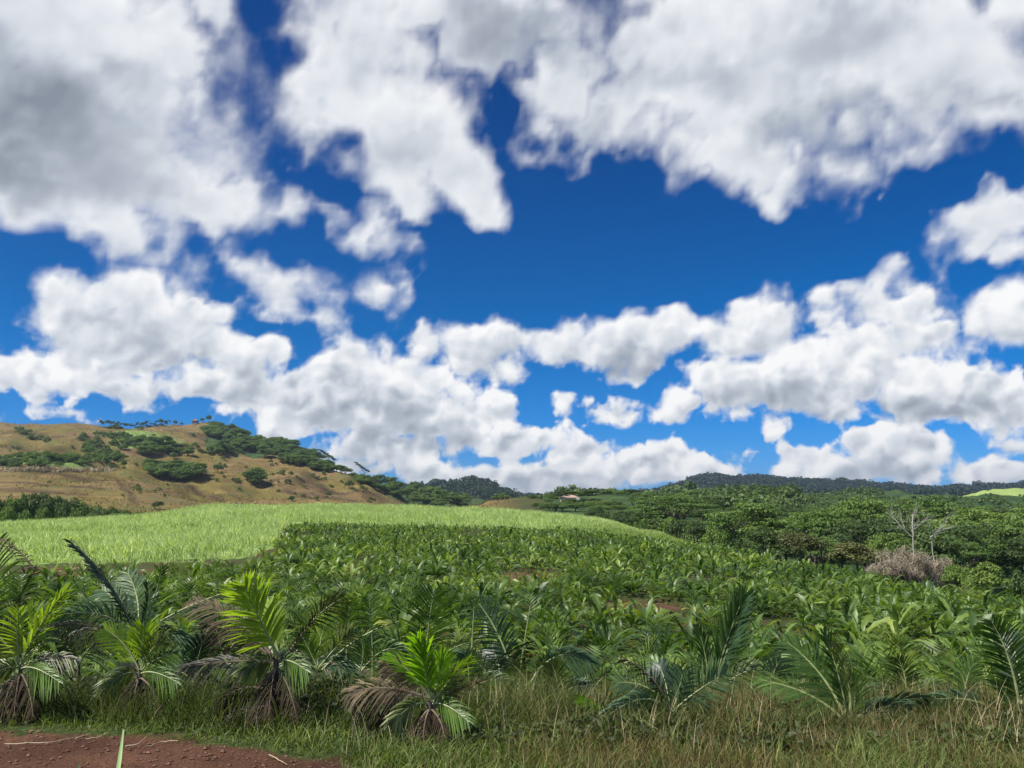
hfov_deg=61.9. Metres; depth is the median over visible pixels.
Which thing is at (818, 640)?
crop palm
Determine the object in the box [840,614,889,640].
crop palm
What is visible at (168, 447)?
hill tree
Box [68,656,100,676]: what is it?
crop palm
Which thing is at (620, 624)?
crop palm
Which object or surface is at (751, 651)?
crop palm
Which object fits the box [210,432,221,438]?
hill tree
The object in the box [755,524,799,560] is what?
valley tree
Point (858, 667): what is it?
crop palm
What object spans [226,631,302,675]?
crop palm
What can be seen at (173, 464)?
hill tree
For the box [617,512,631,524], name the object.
valley bush
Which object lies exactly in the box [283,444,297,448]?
hill tree
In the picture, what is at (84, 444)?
hill bush
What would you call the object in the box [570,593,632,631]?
crop palm
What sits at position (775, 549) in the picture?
valley tree
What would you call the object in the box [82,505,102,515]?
thicket bush
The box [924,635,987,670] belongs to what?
crop palm
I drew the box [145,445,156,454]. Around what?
hill tree
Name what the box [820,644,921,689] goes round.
crop palm
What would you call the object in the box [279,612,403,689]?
young palm
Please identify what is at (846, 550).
bushy tree
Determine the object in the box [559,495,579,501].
hillside house
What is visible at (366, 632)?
crop palm
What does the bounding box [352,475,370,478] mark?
hill tree
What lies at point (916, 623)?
crop palm
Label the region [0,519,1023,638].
palm crop
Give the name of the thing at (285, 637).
crop palm
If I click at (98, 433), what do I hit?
hill bush
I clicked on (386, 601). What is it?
crop palm
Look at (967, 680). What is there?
crop palm
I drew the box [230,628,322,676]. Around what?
crop palm
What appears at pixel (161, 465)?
hill tree
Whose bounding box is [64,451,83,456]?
hill bush
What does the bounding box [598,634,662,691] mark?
crop palm
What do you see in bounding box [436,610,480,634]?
crop palm
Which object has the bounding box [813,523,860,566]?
valley tree
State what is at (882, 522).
valley tree
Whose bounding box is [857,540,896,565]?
valley tree
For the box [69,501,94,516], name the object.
thicket bush
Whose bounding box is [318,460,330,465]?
hill tree
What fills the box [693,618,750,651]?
crop palm
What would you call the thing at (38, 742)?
dry stalk
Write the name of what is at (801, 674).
crop palm
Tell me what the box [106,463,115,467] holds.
hill bush
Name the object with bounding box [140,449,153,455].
hill tree
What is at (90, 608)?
crop palm
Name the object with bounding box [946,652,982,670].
crop palm
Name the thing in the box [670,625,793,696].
crop palm
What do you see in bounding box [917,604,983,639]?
crop palm
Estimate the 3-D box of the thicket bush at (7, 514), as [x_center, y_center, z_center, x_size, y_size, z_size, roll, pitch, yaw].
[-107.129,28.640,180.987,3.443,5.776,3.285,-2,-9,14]
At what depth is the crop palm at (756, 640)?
22.37 m
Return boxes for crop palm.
[0,593,14,618]
[0,643,31,675]
[0,653,41,676]
[16,599,56,615]
[27,595,65,627]
[57,639,106,663]
[64,590,107,612]
[68,646,101,675]
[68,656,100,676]
[69,631,161,685]
[72,597,108,622]
[85,642,148,676]
[103,626,206,678]
[117,614,162,633]
[126,603,170,640]
[139,647,237,677]
[140,602,179,627]
[140,625,208,659]
[161,607,179,620]
[163,617,207,635]
[176,596,228,628]
[177,594,218,628]
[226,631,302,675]
[228,633,280,659]
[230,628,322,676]
[232,586,281,627]
[250,595,299,631]
[275,605,304,642]
[280,592,309,619]
[281,596,339,637]
[281,601,311,633]
[285,593,325,627]
[288,638,330,668]
[318,621,345,646]
[332,586,384,619]
[335,620,387,650]
[338,594,407,636]
[338,626,387,661]
[342,649,379,688]
[342,651,384,672]
[342,665,378,679]
[346,588,393,622]
[363,635,427,679]
[364,604,396,627]
[371,595,400,614]
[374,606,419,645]
[375,589,433,625]
[382,625,406,643]
[393,608,426,635]
[401,592,434,618]
[404,623,453,653]
[411,602,469,630]
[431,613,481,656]
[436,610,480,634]
[439,617,463,637]
[442,605,472,622]
[443,626,471,646]
[460,614,489,640]
[461,625,509,654]
[462,604,499,618]
[477,631,522,675]
[479,619,516,647]
[481,615,509,635]
[489,607,553,646]
[490,597,526,626]
[498,593,557,641]
[507,611,588,659]
[511,605,561,631]
[519,618,579,654]
[520,635,602,683]
[526,598,551,612]
[527,603,581,639]
[530,633,602,668]
[537,608,590,636]
[540,604,569,624]
[541,606,566,624]
[558,630,647,694]
[561,601,602,633]
[564,613,619,662]
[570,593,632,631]
[576,588,625,624]
[578,606,594,623]
[579,621,617,637]
[581,619,637,656]
[582,653,640,679]
[585,634,627,656]
[593,608,630,634]
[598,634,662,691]
[609,599,639,623]
[609,605,649,633]
[610,618,642,639]
[610,621,634,647]
[612,650,636,666]
[616,617,681,659]
[617,598,674,641]
[619,650,663,669]
[624,597,657,627]
[627,637,664,655]
[628,628,691,675]
[630,650,658,666]
[631,614,676,640]
[637,624,683,658]
[637,654,705,686]
[651,608,680,635]
[663,604,710,646]
[667,629,707,666]
[669,615,714,656]
[669,631,693,644]
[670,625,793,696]
[672,603,747,639]
[690,598,721,634]
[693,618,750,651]
[721,643,797,681]
[729,648,773,673]
[735,639,769,661]
[743,612,781,645]
[743,627,789,665]
[744,620,788,655]
[746,630,773,650]
[749,623,805,648]
[778,638,812,650]
[781,661,823,690]
[783,633,809,657]
[785,624,844,653]
[790,633,846,667]
[791,629,867,690]
[793,647,862,682]
[798,631,825,660]
[809,596,859,628]
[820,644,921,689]
[823,655,864,685]
[826,608,888,639]
[827,608,895,653]
[832,620,865,648]
[834,612,869,637]
[834,631,880,667]
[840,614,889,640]
[840,638,889,675]
[853,663,893,689]
[854,634,945,689]
[858,596,940,648]
[858,622,901,649]
[859,629,908,651]
[865,601,933,647]
[868,653,922,691]
[870,606,907,634]
[873,642,918,660]
[876,628,908,644]
[877,613,907,639]
[883,650,931,673]
[889,635,947,671]
[903,627,990,686]
[904,612,947,642]
[916,655,935,674]
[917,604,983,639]
[917,657,962,683]
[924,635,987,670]
[934,609,994,644]
[935,631,1008,686]
[945,660,993,689]
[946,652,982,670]
[948,636,1023,689]
[958,621,1023,683]
[959,666,1002,690]
[969,636,995,653]
[969,646,992,668]
[970,625,1006,653]
[978,610,1020,642]
[992,635,1023,679]
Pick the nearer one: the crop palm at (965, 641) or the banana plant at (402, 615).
the crop palm at (965, 641)
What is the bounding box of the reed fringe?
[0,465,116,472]
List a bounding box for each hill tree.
[131,435,144,441]
[139,442,152,445]
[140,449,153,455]
[141,458,163,464]
[142,462,156,471]
[144,466,157,471]
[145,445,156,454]
[147,436,163,441]
[150,467,172,479]
[150,502,157,509]
[154,446,164,453]
[154,501,164,505]
[156,463,169,467]
[159,445,173,453]
[159,463,182,468]
[162,435,173,439]
[165,466,181,478]
[167,473,180,480]
[169,459,186,464]
[176,474,187,481]
[181,449,194,454]
[181,462,207,468]
[183,464,199,476]
[183,467,207,479]
[203,429,216,436]
[210,422,223,424]
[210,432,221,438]
[213,464,224,472]
[223,432,233,438]
[226,423,235,428]
[230,442,241,446]
[232,438,246,445]
[240,430,250,434]
[240,443,254,449]
[242,436,252,439]
[242,471,259,476]
[244,440,258,443]
[246,467,265,472]
[246,473,268,484]
[247,477,261,485]
[256,444,270,448]
[256,449,270,457]
[269,450,280,454]
[272,444,283,448]
[273,437,287,439]
[275,440,288,444]
[277,447,291,451]
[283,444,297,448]
[286,439,300,445]
[310,451,320,456]
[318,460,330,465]
[338,467,352,473]
[344,480,354,485]
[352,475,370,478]
[352,477,369,484]
[368,483,378,487]
[372,474,386,480]
[376,484,387,489]
[388,481,402,490]
[395,489,410,498]
[406,484,419,489]
[406,494,422,503]
[408,481,424,490]
[418,486,433,495]
[418,492,431,501]
[418,494,431,504]
[427,486,441,492]
[428,494,444,500]
[430,499,448,505]
[431,489,447,495]
[444,492,456,499]
[448,492,460,502]
[453,500,467,505]
[460,493,472,501]
[462,495,473,501]
[491,493,510,499]
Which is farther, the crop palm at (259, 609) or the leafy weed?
the crop palm at (259, 609)
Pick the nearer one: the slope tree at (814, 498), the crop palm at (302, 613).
the crop palm at (302, 613)
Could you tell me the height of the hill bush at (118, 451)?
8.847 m
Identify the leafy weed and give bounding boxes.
[574,694,601,718]
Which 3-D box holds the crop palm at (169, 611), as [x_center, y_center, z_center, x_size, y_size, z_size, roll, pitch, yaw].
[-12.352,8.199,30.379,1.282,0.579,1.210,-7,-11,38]
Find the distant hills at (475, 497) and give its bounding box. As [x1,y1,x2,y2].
[472,479,827,500]
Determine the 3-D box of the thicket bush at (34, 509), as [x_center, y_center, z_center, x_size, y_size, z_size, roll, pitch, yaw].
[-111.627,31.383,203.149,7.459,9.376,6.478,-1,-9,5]
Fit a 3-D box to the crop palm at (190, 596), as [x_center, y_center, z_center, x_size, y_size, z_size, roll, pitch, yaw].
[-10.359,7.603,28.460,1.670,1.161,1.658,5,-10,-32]
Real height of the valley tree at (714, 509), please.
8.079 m
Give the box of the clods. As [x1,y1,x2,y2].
[0,729,334,767]
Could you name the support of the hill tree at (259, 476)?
on the hillside
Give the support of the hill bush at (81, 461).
on the hillside
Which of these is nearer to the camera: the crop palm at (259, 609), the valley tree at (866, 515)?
the crop palm at (259, 609)
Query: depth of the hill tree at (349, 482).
575.84 m
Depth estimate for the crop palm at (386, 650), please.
17.89 m
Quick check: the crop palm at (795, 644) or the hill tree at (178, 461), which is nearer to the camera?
the crop palm at (795, 644)
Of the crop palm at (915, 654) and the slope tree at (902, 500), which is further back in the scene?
the slope tree at (902, 500)
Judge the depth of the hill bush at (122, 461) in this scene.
542.46 m
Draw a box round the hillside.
[0,421,546,513]
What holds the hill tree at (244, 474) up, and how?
on the hillside
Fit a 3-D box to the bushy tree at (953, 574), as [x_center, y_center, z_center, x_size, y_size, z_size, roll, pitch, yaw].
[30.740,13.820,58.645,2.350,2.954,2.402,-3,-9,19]
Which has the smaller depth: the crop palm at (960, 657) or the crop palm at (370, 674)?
the crop palm at (370, 674)
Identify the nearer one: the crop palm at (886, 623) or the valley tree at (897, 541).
the crop palm at (886, 623)
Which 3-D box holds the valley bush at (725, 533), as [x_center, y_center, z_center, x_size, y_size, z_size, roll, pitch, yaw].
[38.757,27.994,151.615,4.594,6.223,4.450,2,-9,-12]
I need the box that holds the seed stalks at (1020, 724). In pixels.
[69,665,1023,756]
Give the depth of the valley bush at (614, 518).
207.55 m
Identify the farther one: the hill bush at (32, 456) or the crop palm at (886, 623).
the hill bush at (32, 456)
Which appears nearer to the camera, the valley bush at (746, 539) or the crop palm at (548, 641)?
the crop palm at (548, 641)
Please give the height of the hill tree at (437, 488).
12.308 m
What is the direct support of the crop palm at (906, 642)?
on the ground at (134, 756)
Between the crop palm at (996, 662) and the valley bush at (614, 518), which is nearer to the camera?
the crop palm at (996, 662)
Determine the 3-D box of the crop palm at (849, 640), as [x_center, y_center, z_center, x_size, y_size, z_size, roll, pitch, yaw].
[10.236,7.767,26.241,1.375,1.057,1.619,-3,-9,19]
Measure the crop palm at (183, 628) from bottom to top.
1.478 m
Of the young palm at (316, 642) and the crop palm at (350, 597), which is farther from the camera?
the crop palm at (350, 597)
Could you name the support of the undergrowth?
on the ground at (134, 756)
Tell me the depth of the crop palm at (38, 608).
27.14 m
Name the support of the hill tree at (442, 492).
on the hillside
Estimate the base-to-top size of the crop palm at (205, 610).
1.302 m
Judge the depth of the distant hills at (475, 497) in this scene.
1196.25 m
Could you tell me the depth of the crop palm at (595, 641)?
21.80 m
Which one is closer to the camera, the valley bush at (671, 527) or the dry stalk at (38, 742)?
the dry stalk at (38, 742)
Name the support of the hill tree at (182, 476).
on the hillside
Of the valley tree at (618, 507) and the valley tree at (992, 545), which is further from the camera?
the valley tree at (618, 507)
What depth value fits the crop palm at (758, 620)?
26.43 m
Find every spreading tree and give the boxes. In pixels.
[633,495,720,519]
[697,501,787,532]
[774,508,852,564]
[818,518,905,570]
[826,495,917,565]
[872,495,970,568]
[920,523,1001,590]
[924,508,1022,543]
[985,510,1023,548]
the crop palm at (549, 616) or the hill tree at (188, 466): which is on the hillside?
the hill tree at (188, 466)
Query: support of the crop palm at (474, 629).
on the ground at (134, 756)
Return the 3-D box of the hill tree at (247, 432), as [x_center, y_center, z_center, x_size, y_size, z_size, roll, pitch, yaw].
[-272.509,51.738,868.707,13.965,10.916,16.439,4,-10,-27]
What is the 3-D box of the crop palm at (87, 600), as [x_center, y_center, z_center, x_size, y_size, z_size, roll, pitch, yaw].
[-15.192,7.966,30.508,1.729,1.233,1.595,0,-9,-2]
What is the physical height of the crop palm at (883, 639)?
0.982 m
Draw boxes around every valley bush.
[583,508,606,514]
[589,513,610,517]
[608,510,626,522]
[610,516,622,522]
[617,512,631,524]
[629,511,652,524]
[634,518,660,529]
[643,517,662,530]
[651,516,664,531]
[655,517,679,533]
[664,518,686,537]
[673,524,691,538]
[683,521,702,543]
[686,520,708,542]
[698,524,720,544]
[708,523,720,545]
[715,525,735,546]
[725,525,748,550]
[734,531,747,548]
[743,537,751,547]
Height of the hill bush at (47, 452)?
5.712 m
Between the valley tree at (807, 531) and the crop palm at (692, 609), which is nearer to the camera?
the crop palm at (692, 609)
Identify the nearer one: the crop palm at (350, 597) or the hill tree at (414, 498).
the crop palm at (350, 597)
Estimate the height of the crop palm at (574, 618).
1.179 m
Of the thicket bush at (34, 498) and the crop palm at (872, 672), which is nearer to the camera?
the crop palm at (872, 672)
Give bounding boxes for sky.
[0,0,1023,493]
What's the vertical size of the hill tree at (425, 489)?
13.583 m
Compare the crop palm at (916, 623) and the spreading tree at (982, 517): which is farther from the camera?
the spreading tree at (982, 517)
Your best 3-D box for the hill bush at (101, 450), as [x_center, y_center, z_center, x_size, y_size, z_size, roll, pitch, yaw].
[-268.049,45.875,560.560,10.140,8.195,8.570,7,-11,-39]
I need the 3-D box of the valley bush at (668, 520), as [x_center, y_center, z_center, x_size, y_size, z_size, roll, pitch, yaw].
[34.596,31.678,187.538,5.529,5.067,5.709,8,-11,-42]
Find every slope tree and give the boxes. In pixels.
[671,489,684,493]
[680,490,698,495]
[803,495,819,503]
[893,498,913,503]
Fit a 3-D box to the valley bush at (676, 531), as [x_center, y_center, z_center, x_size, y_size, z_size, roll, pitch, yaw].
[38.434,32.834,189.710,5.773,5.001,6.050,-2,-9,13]
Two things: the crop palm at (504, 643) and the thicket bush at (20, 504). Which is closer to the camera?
the crop palm at (504, 643)
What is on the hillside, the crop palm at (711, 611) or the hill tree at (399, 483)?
the hill tree at (399, 483)
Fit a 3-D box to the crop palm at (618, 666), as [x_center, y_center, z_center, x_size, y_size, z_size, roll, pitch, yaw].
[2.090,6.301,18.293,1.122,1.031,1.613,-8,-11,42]
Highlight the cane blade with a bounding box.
[116,729,123,767]
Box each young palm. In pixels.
[0,532,44,666]
[0,581,81,726]
[24,609,118,676]
[40,539,235,675]
[92,617,183,715]
[153,629,237,690]
[174,569,356,730]
[176,609,259,678]
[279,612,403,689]
[319,591,408,678]
[338,628,490,750]
[366,581,492,682]
[447,592,539,688]
[451,645,513,694]
[503,645,604,691]
[518,655,597,695]
[574,664,630,692]
[593,652,739,724]
[687,580,785,695]
[738,649,806,694]
[751,625,931,729]
[862,650,951,695]
[918,612,1023,716]
[920,654,1008,695]
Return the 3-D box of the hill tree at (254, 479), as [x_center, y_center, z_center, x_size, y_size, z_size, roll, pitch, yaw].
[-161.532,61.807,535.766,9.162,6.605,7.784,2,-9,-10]
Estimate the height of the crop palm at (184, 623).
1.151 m
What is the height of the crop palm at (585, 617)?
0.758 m
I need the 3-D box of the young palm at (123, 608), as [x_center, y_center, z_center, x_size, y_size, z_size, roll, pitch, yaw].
[-4.896,3.138,10.959,2.460,2.317,1.715,-5,-10,28]
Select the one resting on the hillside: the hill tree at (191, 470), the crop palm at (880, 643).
the hill tree at (191, 470)
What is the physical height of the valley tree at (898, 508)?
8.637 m
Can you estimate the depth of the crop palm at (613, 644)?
23.38 m
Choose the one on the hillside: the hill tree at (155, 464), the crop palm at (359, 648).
the hill tree at (155, 464)
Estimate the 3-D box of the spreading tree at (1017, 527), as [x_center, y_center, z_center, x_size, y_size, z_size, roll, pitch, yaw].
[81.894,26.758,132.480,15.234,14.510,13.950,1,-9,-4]
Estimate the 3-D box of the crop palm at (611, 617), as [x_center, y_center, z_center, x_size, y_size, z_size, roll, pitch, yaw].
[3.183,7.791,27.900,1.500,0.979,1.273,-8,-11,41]
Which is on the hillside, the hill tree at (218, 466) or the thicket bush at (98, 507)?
the hill tree at (218, 466)
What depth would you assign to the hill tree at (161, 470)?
517.16 m
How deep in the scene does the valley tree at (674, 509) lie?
237.15 m
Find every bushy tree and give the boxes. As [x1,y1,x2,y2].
[543,498,552,501]
[745,523,781,553]
[776,532,831,563]
[823,541,888,570]
[868,529,898,564]
[940,563,969,591]
[957,559,1011,589]
[1002,569,1023,602]
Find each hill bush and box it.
[7,457,22,462]
[8,452,25,458]
[8,461,20,467]
[18,429,28,434]
[26,459,47,466]
[27,450,41,455]
[27,454,39,459]
[40,450,59,456]
[53,461,63,466]
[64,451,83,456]
[66,453,80,459]
[73,459,87,465]
[80,446,96,452]
[81,441,95,448]
[92,430,102,434]
[92,452,111,461]
[92,454,111,463]
[94,444,112,451]
[96,448,106,454]
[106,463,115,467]
[108,439,118,444]
[109,449,129,458]
[109,452,122,460]
[117,458,126,464]
[119,443,128,448]
[212,446,224,453]
[214,441,224,445]
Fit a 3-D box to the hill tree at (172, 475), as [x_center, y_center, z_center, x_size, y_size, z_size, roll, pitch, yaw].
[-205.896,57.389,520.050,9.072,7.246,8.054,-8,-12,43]
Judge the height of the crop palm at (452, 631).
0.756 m
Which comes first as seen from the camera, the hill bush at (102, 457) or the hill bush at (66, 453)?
the hill bush at (66, 453)
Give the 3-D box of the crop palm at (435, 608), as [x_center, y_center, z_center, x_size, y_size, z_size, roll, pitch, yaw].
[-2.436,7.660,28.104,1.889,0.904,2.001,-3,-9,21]
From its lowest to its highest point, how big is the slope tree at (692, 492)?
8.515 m
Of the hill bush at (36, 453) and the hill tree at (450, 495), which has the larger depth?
the hill tree at (450, 495)
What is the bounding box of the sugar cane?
[0,501,711,566]
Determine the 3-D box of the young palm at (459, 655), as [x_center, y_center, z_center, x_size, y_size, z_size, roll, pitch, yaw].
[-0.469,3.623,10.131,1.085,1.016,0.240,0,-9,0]
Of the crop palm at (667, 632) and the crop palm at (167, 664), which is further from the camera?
the crop palm at (667, 632)
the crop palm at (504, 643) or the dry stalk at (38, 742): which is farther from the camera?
the crop palm at (504, 643)
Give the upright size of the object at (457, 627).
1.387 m
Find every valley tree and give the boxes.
[537,503,579,511]
[563,503,589,511]
[588,505,614,509]
[602,505,634,510]
[625,509,673,517]
[634,506,690,519]
[679,508,719,520]
[690,508,721,519]
[717,509,751,525]
[723,505,743,510]
[735,516,799,561]
[743,544,807,559]
[745,511,791,556]
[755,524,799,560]
[760,506,799,517]
[773,523,832,564]
[781,508,814,516]
[802,533,841,564]
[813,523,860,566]
[819,535,858,568]
[854,517,916,541]
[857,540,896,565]
[860,514,917,524]
[861,532,912,562]
[865,523,927,563]
[884,504,920,511]
[887,509,921,521]
[902,530,971,567]
[906,524,947,538]
[934,506,999,513]
[940,539,991,591]
[948,520,997,565]
[961,536,1006,586]
[972,521,1020,548]
[977,537,1023,588]
[983,506,1013,513]
[1000,507,1023,519]
[1000,534,1023,562]
[1002,505,1023,511]
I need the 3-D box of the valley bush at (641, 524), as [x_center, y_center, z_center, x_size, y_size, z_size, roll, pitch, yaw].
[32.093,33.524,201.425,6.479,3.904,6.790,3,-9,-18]
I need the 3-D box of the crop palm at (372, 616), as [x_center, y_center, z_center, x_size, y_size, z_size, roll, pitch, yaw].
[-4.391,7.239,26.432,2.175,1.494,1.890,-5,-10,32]
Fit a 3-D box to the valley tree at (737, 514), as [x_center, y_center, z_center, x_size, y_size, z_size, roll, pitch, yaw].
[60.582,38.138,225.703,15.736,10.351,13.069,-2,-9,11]
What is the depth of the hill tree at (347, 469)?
635.22 m
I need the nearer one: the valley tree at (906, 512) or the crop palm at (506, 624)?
the crop palm at (506, 624)
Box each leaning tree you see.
[318,449,336,460]
[354,462,369,474]
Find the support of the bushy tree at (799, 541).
on the ground at (134, 756)
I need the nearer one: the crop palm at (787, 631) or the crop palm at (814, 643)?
the crop palm at (814, 643)
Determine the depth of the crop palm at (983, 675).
13.85 m
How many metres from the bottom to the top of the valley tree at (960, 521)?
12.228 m
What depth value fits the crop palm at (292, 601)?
27.30 m
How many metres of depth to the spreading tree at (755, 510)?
145.06 m
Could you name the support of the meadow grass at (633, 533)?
on the ground at (134, 756)
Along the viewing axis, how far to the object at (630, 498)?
351.87 m
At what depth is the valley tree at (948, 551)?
105.96 m
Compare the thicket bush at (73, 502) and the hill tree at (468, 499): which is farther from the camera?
the hill tree at (468, 499)
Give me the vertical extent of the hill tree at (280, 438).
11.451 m
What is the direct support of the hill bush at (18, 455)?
on the hillside
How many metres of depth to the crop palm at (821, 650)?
17.23 m
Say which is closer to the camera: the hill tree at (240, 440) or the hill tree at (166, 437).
the hill tree at (166, 437)
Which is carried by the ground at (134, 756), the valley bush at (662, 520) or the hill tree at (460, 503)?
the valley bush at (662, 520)
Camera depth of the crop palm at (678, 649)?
22.13 m
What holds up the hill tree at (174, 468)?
on the hillside
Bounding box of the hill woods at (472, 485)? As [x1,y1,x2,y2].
[400,472,1023,499]
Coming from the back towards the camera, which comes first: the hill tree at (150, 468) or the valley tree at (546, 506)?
the hill tree at (150, 468)
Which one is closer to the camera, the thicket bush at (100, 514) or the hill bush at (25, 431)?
the thicket bush at (100, 514)
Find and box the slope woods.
[518,481,1023,512]
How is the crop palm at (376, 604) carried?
on the ground at (134, 756)
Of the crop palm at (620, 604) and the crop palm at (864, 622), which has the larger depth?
the crop palm at (620, 604)
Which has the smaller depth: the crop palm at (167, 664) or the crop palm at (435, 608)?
the crop palm at (167, 664)
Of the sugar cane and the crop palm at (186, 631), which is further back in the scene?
the sugar cane
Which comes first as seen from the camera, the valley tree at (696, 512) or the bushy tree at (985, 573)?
the bushy tree at (985, 573)
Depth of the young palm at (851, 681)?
8.98 m
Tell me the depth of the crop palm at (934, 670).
18.20 m
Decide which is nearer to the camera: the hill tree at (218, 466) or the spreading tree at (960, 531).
the spreading tree at (960, 531)
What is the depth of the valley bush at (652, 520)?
199.01 m
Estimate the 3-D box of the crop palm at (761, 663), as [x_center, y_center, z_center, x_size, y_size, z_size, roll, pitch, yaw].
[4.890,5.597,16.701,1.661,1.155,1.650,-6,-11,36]
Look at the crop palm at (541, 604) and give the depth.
30.62 m
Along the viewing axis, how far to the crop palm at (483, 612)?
30.57 m
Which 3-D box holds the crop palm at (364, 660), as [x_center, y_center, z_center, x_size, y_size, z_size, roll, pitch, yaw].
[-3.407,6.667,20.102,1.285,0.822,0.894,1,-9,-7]
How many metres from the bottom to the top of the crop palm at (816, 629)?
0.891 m
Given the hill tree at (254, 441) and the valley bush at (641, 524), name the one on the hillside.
the hill tree at (254, 441)
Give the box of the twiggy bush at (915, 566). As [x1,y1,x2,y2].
[864,543,966,588]
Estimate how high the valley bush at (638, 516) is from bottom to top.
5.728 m
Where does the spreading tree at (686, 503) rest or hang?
on the ground at (134, 756)
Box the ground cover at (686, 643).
[0,546,1023,695]
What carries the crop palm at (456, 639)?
on the ground at (134, 756)
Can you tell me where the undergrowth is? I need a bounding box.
[0,670,1023,754]
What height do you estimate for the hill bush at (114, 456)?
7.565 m
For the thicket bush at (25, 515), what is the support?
on the ground at (134, 756)
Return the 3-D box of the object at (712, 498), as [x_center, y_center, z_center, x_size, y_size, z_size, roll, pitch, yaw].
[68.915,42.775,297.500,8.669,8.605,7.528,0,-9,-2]
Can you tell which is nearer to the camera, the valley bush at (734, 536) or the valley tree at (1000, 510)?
the valley bush at (734, 536)
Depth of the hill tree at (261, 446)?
749.58 m
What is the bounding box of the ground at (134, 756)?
[0,488,1023,767]
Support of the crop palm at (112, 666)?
on the ground at (134, 756)
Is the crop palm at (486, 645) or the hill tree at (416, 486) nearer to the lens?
the crop palm at (486, 645)
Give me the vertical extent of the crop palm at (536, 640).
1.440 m
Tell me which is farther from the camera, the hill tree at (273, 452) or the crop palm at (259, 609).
the hill tree at (273, 452)
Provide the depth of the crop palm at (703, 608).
28.32 m
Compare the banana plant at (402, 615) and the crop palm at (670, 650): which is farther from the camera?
the banana plant at (402, 615)
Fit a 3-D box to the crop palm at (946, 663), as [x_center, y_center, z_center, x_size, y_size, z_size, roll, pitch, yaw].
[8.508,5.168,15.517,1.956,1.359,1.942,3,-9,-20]
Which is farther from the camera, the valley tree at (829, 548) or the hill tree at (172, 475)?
the hill tree at (172, 475)
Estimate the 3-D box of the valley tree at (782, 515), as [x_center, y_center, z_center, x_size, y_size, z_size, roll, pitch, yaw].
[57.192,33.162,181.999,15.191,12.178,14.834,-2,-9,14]
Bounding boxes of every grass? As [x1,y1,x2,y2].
[0,662,1023,736]
[0,680,1023,767]
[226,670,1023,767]
[546,517,730,548]
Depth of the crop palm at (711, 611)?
26.39 m
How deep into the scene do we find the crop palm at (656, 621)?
26.88 m
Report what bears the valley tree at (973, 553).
on the ground at (134, 756)
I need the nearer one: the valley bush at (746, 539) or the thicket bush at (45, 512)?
the valley bush at (746, 539)
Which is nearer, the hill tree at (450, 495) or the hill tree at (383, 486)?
the hill tree at (383, 486)
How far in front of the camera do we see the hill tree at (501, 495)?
553.23 m
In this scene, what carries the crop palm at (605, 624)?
on the ground at (134, 756)
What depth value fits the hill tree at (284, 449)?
750.02 m
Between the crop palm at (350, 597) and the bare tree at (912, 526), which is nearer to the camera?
the crop palm at (350, 597)
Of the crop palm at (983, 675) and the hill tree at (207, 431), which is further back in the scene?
the hill tree at (207, 431)
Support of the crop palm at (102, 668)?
on the ground at (134, 756)
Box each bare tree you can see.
[882,502,930,583]
[924,507,955,582]
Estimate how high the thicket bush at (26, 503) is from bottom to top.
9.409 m
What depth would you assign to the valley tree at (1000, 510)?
224.09 m
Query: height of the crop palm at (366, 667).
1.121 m
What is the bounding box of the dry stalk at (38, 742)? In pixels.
[5,737,74,743]
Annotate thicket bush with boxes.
[0,493,17,521]
[0,506,14,520]
[11,497,27,520]
[18,509,32,520]
[20,491,27,500]
[22,497,34,519]
[26,491,52,509]
[26,497,54,518]
[34,508,52,519]
[35,500,55,517]
[51,493,64,517]
[54,498,71,518]
[68,497,87,508]
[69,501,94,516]
[69,512,82,517]
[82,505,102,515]
[85,510,103,517]
[101,506,120,514]
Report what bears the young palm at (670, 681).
on the ground at (134, 756)
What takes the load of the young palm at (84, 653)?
on the ground at (134, 756)
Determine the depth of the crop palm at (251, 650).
20.64 m
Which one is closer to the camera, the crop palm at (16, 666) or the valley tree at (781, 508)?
the crop palm at (16, 666)
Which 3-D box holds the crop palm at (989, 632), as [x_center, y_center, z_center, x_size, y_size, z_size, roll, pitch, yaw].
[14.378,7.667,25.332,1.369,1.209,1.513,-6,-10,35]
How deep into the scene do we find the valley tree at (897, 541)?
116.10 m

